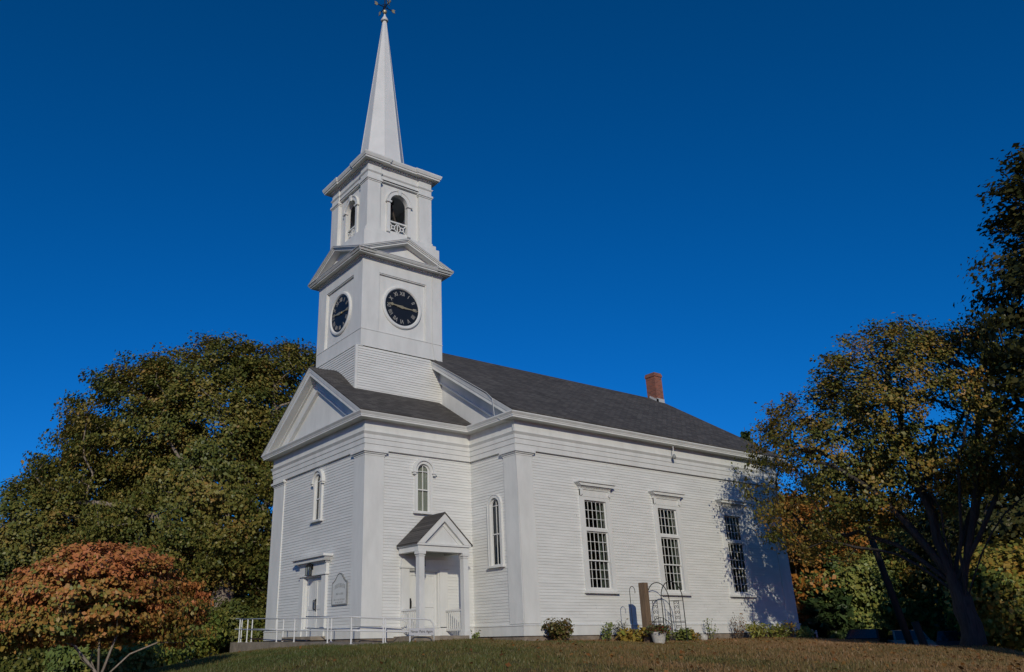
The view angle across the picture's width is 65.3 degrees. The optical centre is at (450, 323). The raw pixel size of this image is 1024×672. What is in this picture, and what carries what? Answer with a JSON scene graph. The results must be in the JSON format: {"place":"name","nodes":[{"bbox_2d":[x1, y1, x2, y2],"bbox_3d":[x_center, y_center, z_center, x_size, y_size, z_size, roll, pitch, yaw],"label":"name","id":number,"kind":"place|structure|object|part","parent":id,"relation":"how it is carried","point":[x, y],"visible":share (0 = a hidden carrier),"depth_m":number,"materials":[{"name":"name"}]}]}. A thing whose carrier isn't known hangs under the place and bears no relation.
{"place":"outdoors","nodes":[
{"label":"outdoors","id":0,"kind":"place"},
{"bbox_2d":[0,0,1023,533],"label":"sky","id":1,"kind":"structure","parent":0,"point":[701,195],"materials":[{"name":"blue"}]},
{"bbox_2d":[134,636,1023,671],"bbox_3d":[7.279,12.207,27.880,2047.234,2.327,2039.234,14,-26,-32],"label":"ground","id":2,"kind":"structure","parent":0,"point":[523,669],"depth_m":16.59,"materials":[{"name":"green plant"}]},
{"bbox_2d":[0,646,51,671],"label":"leafy bush","id":3,"kind":"object","parent":2,"relation":"on","point":[30,660],"visible":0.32,"depth_m":26.39,"materials":[{"name":"green plant"}]},
{"bbox_2d":[0,455,182,650],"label":"oak tree","id":4,"kind":"object","parent":2,"relation":"on","point":[26,542],"visible":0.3,"depth_m":36.06,"materials":[{"name":"green plant"}]},
{"bbox_2d":[42,634,166,671],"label":"leafy bush","id":5,"kind":"object","parent":2,"relation":"on","point":[65,659],"visible":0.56,"depth_m":22.64,"materials":[{"name":"green plant"}]},
{"bbox_2d":[0,540,216,671],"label":"dogwood tree","id":6,"kind":"object","parent":2,"relation":"on","point":[119,603],"visible":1,"depth_m":17.77,"materials":[{"name":"orange plant"}]},
{"bbox_2d":[143,624,190,668],"bbox_3d":[-10.798,10.984,27.320,3.298,2.524,3.497,14,-26,-32],"label":"leafy bush","id":7,"kind":"object","parent":2,"relation":"on","point":[169,658],"visible":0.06,"depth_m":26.69,"materials":[{"name":"green plant"}]},
{"bbox_2d":[18,328,316,657],"bbox_3d":[-12.453,8.086,39.053,16.661,16.015,10.106,4,-22,-13],"label":"oak tree","id":8,"kind":"object","parent":2,"relation":"on","point":[174,469],"visible":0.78,"depth_m":36.83,"materials":[{"name":"green plant"}]},
{"bbox_2d":[173,603,230,661],"bbox_3d":[-10.573,12.166,31.215,3.606,2.848,3.786,14,-26,-32],"label":"leafy bush","id":9,"kind":"object","parent":2,"relation":"on","point":[198,649],"visible":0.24,"depth_m":30.72,"materials":[{"name":"green plant"}]},
{"bbox_2d":[186,528,270,617],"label":"broadleaf tree","id":10,"kind":"object","parent":2,"relation":"on","point":[239,596],"visible":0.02,"depth_m":48.56,"materials":[{"name":"green plant"}]},
{"bbox_2d":[211,595,265,654],"bbox_3d":[-9.053,13.112,34.119,3.489,2.838,3.531,14,-26,-32],"label":"leafy bush","id":11,"kind":"object","parent":2,"relation":"on","point":[234,609],"visible":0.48,"depth_m":33.47,"materials":[{"name":"green plant"}]},
{"bbox_2d":[230,616,434,652],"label":"wheelchair ramp","id":12,"kind":"structure","parent":2,"relation":"on","point":[241,646],"depth_m":25.44,"materials":[{"name":"white metal"}]},
{"bbox_2d":[409,628,433,634],"bbox_3d":[-0.838,9.039,23.349,0.880,0.190,0.014,14,-26,-32],"label":"banner","id":13,"kind":"object","parent":12,"relation":"attached to","point":[421,631],"visible":1,"depth_m":23.34,"materials":[{"name":"white plastic"}]},
{"bbox_2d":[470,630,480,638],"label":"flowering plant","id":14,"kind":"object","parent":2,"relation":"on","point":[476,635],"visible":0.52,"depth_m":25.82,"materials":[{"name":"green plant"}]},
{"bbox_2d":[249,0,800,642],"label":"church","id":15,"kind":"structure","parent":2,"relation":"on","point":[415,470],"depth_m":29.69,"materials":[{"name":"white"}]},
{"bbox_2d":[305,563,312,575],"bbox_3d":[-5.010,8.697,28.163,0.290,0.421,0.260,14,-26,-32],"label":"wall lantern","id":16,"kind":"object","parent":15,"relation":"attached to","point":[310,567],"depth_m":28.14,"materials":[{"name":"metal"}]},
{"bbox_2d":[290,553,332,636],"bbox_3d":[-4.889,9.587,27.888,0.510,2.740,2.700,14,-26,-32],"label":"front door","id":17,"kind":"structure","parent":15,"relation":"in","point":[313,589],"depth_m":28.05,"materials":[{"name":"white paint"}]},
{"bbox_2d":[309,469,324,523],"bbox_3d":[-4.843,6.304,29.248,0.290,1.935,0.980,14,-26,-32],"label":"window","id":18,"kind":"structure","parent":15,"relation":"in","point":[318,477],"depth_m":29.27,"materials":[{"name":"white paint"}]},
{"bbox_2d":[331,573,347,605],"bbox_3d":[-3.680,8.822,26.478,0.046,1.020,1.060,14,-26,-32],"label":"sign board","id":19,"kind":"object","parent":15,"relation":"attached to","point":[340,590],"visible":1,"depth_m":26.44,"materials":[{"name":"white wood"}]},
{"bbox_2d":[390,201,398,231],"bbox_3d":[-3.089,-4.185,35.288,1.183,2.012,1.900,14,-26,-32],"label":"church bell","id":20,"kind":"object","parent":15,"relation":"hanging from","point":[391,208],"visible":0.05,"depth_m":34.85,"materials":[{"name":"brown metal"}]},
{"bbox_2d":[411,458,436,514],"bbox_3d":[-0.949,5.692,27.879,0.980,1.935,0.290,14,-26,-32],"label":"window","id":21,"kind":"structure","parent":15,"relation":"in","point":[423,470],"depth_m":27.88,"materials":[{"name":"white paint"}]},
{"bbox_2d":[399,558,448,635],"bbox_3d":[-0.888,9.117,26.529,1.920,2.400,0.270,14,-26,-32],"label":"porch door","id":22,"kind":"structure","parent":15,"relation":"in","point":[436,571],"depth_m":26.63,"materials":[{"name":"white paint"}]},
{"bbox_2d":[486,494,505,568],"bbox_3d":[1.586,7.108,27.372,0.280,2.470,0.880,14,-26,-32],"label":"window","id":23,"kind":"structure","parent":15,"relation":"in","point":[495,532],"depth_m":27.37,"materials":[{"name":"white paint"}]},
{"bbox_2d":[573,480,620,593],"bbox_3d":[5.229,7.573,28.241,1.860,3.805,0.500,14,-26,-32],"label":"window","id":24,"kind":"structure","parent":15,"relation":"in","point":[598,493],"depth_m":28.34,"materials":[{"name":"white paint"}]},
{"bbox_2d":[647,489,692,595],"bbox_3d":[8.389,8.343,30.307,1.860,3.805,0.500,14,-26,-32],"label":"window","id":25,"kind":"structure","parent":15,"relation":"in","point":[668,501],"depth_m":30.42,"materials":[{"name":"white paint"}]},
{"bbox_2d":[714,498,757,596],"bbox_3d":[11.673,9.144,32.455,1.860,3.805,0.500,14,-26,-32],"label":"window","id":26,"kind":"structure","parent":15,"relation":"in","point":[733,509],"depth_m":32.56,"materials":[{"name":"white paint"}]},
{"bbox_2d":[541,618,574,640],"bbox_3d":[3.443,9.733,25.258,1.029,0.813,1.269,2,-22,-7],"label":"rounded shrub","id":27,"kind":"object","parent":2,"relation":"on","point":[558,631],"visible":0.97,"depth_m":25.05,"materials":[{"name":"green plant"}]},
{"bbox_2d":[601,622,613,640],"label":"flowering plant","id":28,"kind":"object","parent":2,"relation":"on","point":[608,633],"visible":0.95,"depth_m":26.40,"materials":[{"name":"green plant"}]},
{"bbox_2d":[203,636,1023,671],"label":"fallen leaves","id":29,"kind":"object","parent":2,"relation":"on","point":[805,657],"visible":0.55,"depth_m":18.49,"materials":[{"name":"brown plant"}]},
{"bbox_2d":[612,618,628,638],"bbox_3d":[5.810,10.367,26.911,0.663,0.742,0.623,2,-22,-8],"label":"flowering plant","id":30,"kind":"object","parent":2,"relation":"on","point":[617,629],"visible":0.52,"depth_m":26.97,"materials":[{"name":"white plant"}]},
{"bbox_2d":[615,625,648,641],"bbox_3d":[6.008,10.371,26.344,1.032,0.739,1.062,3,-22,-10],"label":"hosta plant","id":31,"kind":"object","parent":2,"relation":"on","point":[628,635],"visible":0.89,"depth_m":26.12,"materials":[{"name":"yellow plant"}]},
{"bbox_2d":[629,586,634,633],"bbox_3d":[6.084,9.730,26.350,0.369,1.980,0.022,14,-26,-32],"label":"plant hook","id":32,"kind":"object","parent":2,"relation":"on","point":[631,608],"visible":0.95,"depth_m":26.41,"materials":[{"name":"metal"}]},
{"bbox_2d":[638,582,653,643],"bbox_3d":[6.522,9.770,26.440,0.230,2.220,0.230,14,-26,-32],"label":"wooden post","id":33,"kind":"object","parent":2,"relation":"on","point":[644,603],"visible":0.56,"depth_m":26.47,"materials":[{"name":"brown wood"}]},
{"bbox_2d":[651,632,666,643],"bbox_3d":[6.754,10.189,25.744,0.540,0.405,0.540,14,-26,-32],"label":"flower pot","id":34,"kind":"object","parent":2,"relation":"on","point":[658,638],"visible":0.69,"depth_m":25.58,"materials":[{"name":"ceramic"}]},
{"bbox_2d":[643,621,678,634],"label":"potted flowers","id":35,"kind":"object","parent":34,"relation":"in","point":[658,628],"visible":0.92,"depth_m":25.74,"materials":[{"name":"green plant"}]},
{"bbox_2d":[662,625,672,641],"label":"flowering plant","id":36,"kind":"object","parent":2,"relation":"on","point":[667,636],"visible":0.17,"depth_m":27.11,"materials":[{"name":"green plant"}]},
{"bbox_2d":[648,581,687,640],"bbox_3d":[7.597,10.137,27.904,1.148,2.094,0.652,14,-26,-32],"label":"garden arbor","id":37,"kind":"object","parent":2,"relation":"on","point":[658,621],"visible":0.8,"depth_m":28.04,"materials":[{"name":"metal"}]},
{"bbox_2d":[671,627,691,640],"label":"flowering plant","id":38,"kind":"object","parent":2,"relation":"on","point":[681,637],"visible":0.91,"depth_m":27.89,"materials":[{"name":"green plant"}]},
{"bbox_2d":[689,629,701,640],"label":"flowering plant","id":39,"kind":"object","parent":2,"relation":"on","point":[693,637],"visible":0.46,"depth_m":28.28,"materials":[{"name":"green plant"}]},
{"bbox_2d":[699,634,707,639],"bbox_3d":[9.137,11.324,28.639,0.318,0.320,0.319,14,-26,-32],"label":"garden stone","id":40,"kind":"object","parent":2,"relation":"on","point":[704,636],"visible":0.57,"depth_m":28.55,"materials":[{"name":"white stone"}]},
{"bbox_2d":[704,618,718,638],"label":"flowering plant","id":41,"kind":"object","parent":2,"relation":"on","point":[711,636],"visible":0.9,"depth_m":29.39,"materials":[{"name":"green plant"}]},
{"bbox_2d":[730,613,746,638],"bbox_3d":[10.918,11.485,30.237,0.638,1.005,0.579,-15,-26,31],"label":"flowering plant","id":42,"kind":"object","parent":2,"relation":"on","point":[740,634],"visible":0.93,"depth_m":30.16,"materials":[{"name":"green plant"}]},
{"bbox_2d":[740,427,753,442],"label":"conifer tree","id":43,"kind":"object","parent":2,"relation":"on","point":[744,435],"visible":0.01,"depth_m":71.40,"materials":[{"name":"green plant"}]},
{"bbox_2d":[744,619,771,638],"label":"ornamental grass","id":44,"kind":"object","parent":2,"relation":"on","point":[757,631],"depth_m":30.39,"materials":[{"name":"green plant"}]},
{"bbox_2d":[766,623,791,637],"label":"ornamental grass","id":45,"kind":"object","parent":2,"relation":"on","point":[780,632],"depth_m":30.97,"materials":[{"name":"green plant"}]},
{"bbox_2d":[777,620,797,637],"bbox_3d":[13.411,12.204,31.697,0.853,0.750,0.734,-9,-23,19],"label":"flowering plant","id":46,"kind":"object","parent":2,"relation":"on","point":[791,626],"visible":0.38,"depth_m":31.65,"materials":[{"name":"green plant"}]},
{"bbox_2d":[795,625,814,637],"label":"hosta plant","id":47,"kind":"object","parent":2,"relation":"on","point":[806,632],"visible":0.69,"depth_m":31.78,"materials":[{"name":"green plant"}]},
{"bbox_2d":[778,489,884,625],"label":"maple tree","id":48,"kind":"object","parent":2,"relation":"on","point":[802,617],"visible":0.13,"depth_m":47.99,"materials":[{"name":"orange plant"}]},
{"bbox_2d":[797,542,865,639],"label":"conifer tree","id":49,"kind":"object","parent":2,"relation":"on","point":[829,620],"visible":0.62,"depth_m":46.41,"materials":[{"name":"green plant"}]},
{"bbox_2d":[809,600,898,635],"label":"leafy bush","id":50,"kind":"object","parent":2,"relation":"on","point":[866,618],"visible":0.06,"depth_m":45.87,"materials":[{"name":"green plant"}]},
{"bbox_2d":[789,530,931,632],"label":"broadleaf tree","id":51,"kind":"object","parent":2,"relation":"on","point":[867,572],"visible":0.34,"depth_m":46.89,"materials":[{"name":"green plant"}]},
{"bbox_2d":[845,629,886,642],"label":"parked car","id":52,"kind":"object","parent":2,"relation":"on","point":[874,635],"visible":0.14,"depth_m":40.38,"materials":[{"name":"metal"}]},
{"bbox_2d":[809,488,925,569],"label":"broadleaf tree","id":53,"kind":"object","parent":2,"relation":"on","point":[894,531],"visible":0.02,"depth_m":52.62,"materials":[{"name":"orange plant"}]},
{"bbox_2d":[731,311,1023,646],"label":"maple tree","id":54,"kind":"object","parent":2,"relation":"on","point":[881,465],"visible":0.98,"depth_m":26.33,"materials":[{"name":"green plant"}]},
{"bbox_2d":[842,468,913,644],"bbox_3d":[20.392,11.142,37.853,0.336,9.545,1.808,19,-29,-40],"label":"tree trunk","id":55,"kind":"object","parent":2,"relation":"on","point":[906,633],"visible":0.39,"depth_m":36.98,"materials":[{"name":"brown wood"}]},
{"bbox_2d":[861,515,916,538],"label":"broadleaf tree","id":56,"kind":"object","parent":2,"relation":"on","point":[886,531],"depth_m":54.82,"materials":[{"name":"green plant"}]},
{"bbox_2d":[856,590,943,641],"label":"leafy bush","id":57,"kind":"object","parent":2,"relation":"on","point":[920,618],"visible":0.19,"depth_m":46.24,"materials":[{"name":"green plant"}]},
{"bbox_2d":[860,529,945,628],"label":"broadleaf tree","id":58,"kind":"object","parent":2,"relation":"on","point":[914,583],"visible":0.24,"depth_m":47.43,"materials":[{"name":"green plant"}]},
{"bbox_2d":[887,630,936,645],"bbox_3d":[22.772,15.923,39.359,1.770,1.445,4.441,-9,-23,18],"label":"parked car","id":59,"kind":"object","parent":2,"relation":"on","point":[895,636],"visible":0.09,"depth_m":38.94,"materials":[{"name":"metal"}]},
{"bbox_3d":[21.996,15.496,39.558,0.144,0.429,1.388,-9,-23,18],"label":"side window","id":60,"kind":"part","parent":59,"relation":"part of","materials":[{"name":"black glass"}]},
{"bbox_2d":[911,621,927,645],"bbox_3d":[20.386,13.751,34.250,0.612,1.803,0.328,-9,-23,19],"label":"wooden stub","id":61,"kind":"object","parent":2,"relation":"on","point":[919,633],"visible":0.66,"depth_m":34.33,"materials":[{"name":"brown wood"}]},
{"bbox_2d":[935,631,960,645],"bbox_3d":[24.674,15.735,38.760,1.770,1.445,4.441,-13,-25,27],"label":"parked car","id":62,"kind":"object","parent":2,"relation":"on","point":[946,638],"visible":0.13,"depth_m":38.41,"materials":[{"name":"metal"}]},
{"bbox_2d":[886,476,1021,606],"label":"broadleaf tree","id":63,"kind":"object","parent":2,"relation":"on","point":[925,532],"visible":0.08,"depth_m":46.99,"materials":[{"name":"green plant"}]},
{"bbox_2d":[931,493,986,631],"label":"conifer tree","id":64,"kind":"object","parent":2,"relation":"on","point":[940,621],"visible":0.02,"depth_m":45.11,"materials":[{"name":"green plant"}]},
{"bbox_2d":[918,426,1023,647],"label":"broadleaf tree","id":65,"kind":"object","parent":2,"relation":"on","point":[1013,517],"visible":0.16,"depth_m":39.90,"materials":[{"name":"green plant"}]},
{"bbox_2d":[934,535,1023,650],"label":"broadleaf tree","id":66,"kind":"object","parent":2,"relation":"on","point":[997,592],"visible":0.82,"depth_m":34.38,"materials":[{"name":"green plant"}]},
{"bbox_2d":[944,616,1023,651],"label":"leafy bush","id":67,"kind":"object","parent":2,"relation":"on","point":[948,625],"visible":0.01,"depth_m":42.81,"materials":[{"name":"green plant"}]},
{"bbox_2d":[949,142,1023,480],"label":"maple tree","id":68,"kind":"object","parent":2,"relation":"on","point":[1012,283],"visible":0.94,"depth_m":23.59,"materials":[{"name":"green plant"}]}
]}

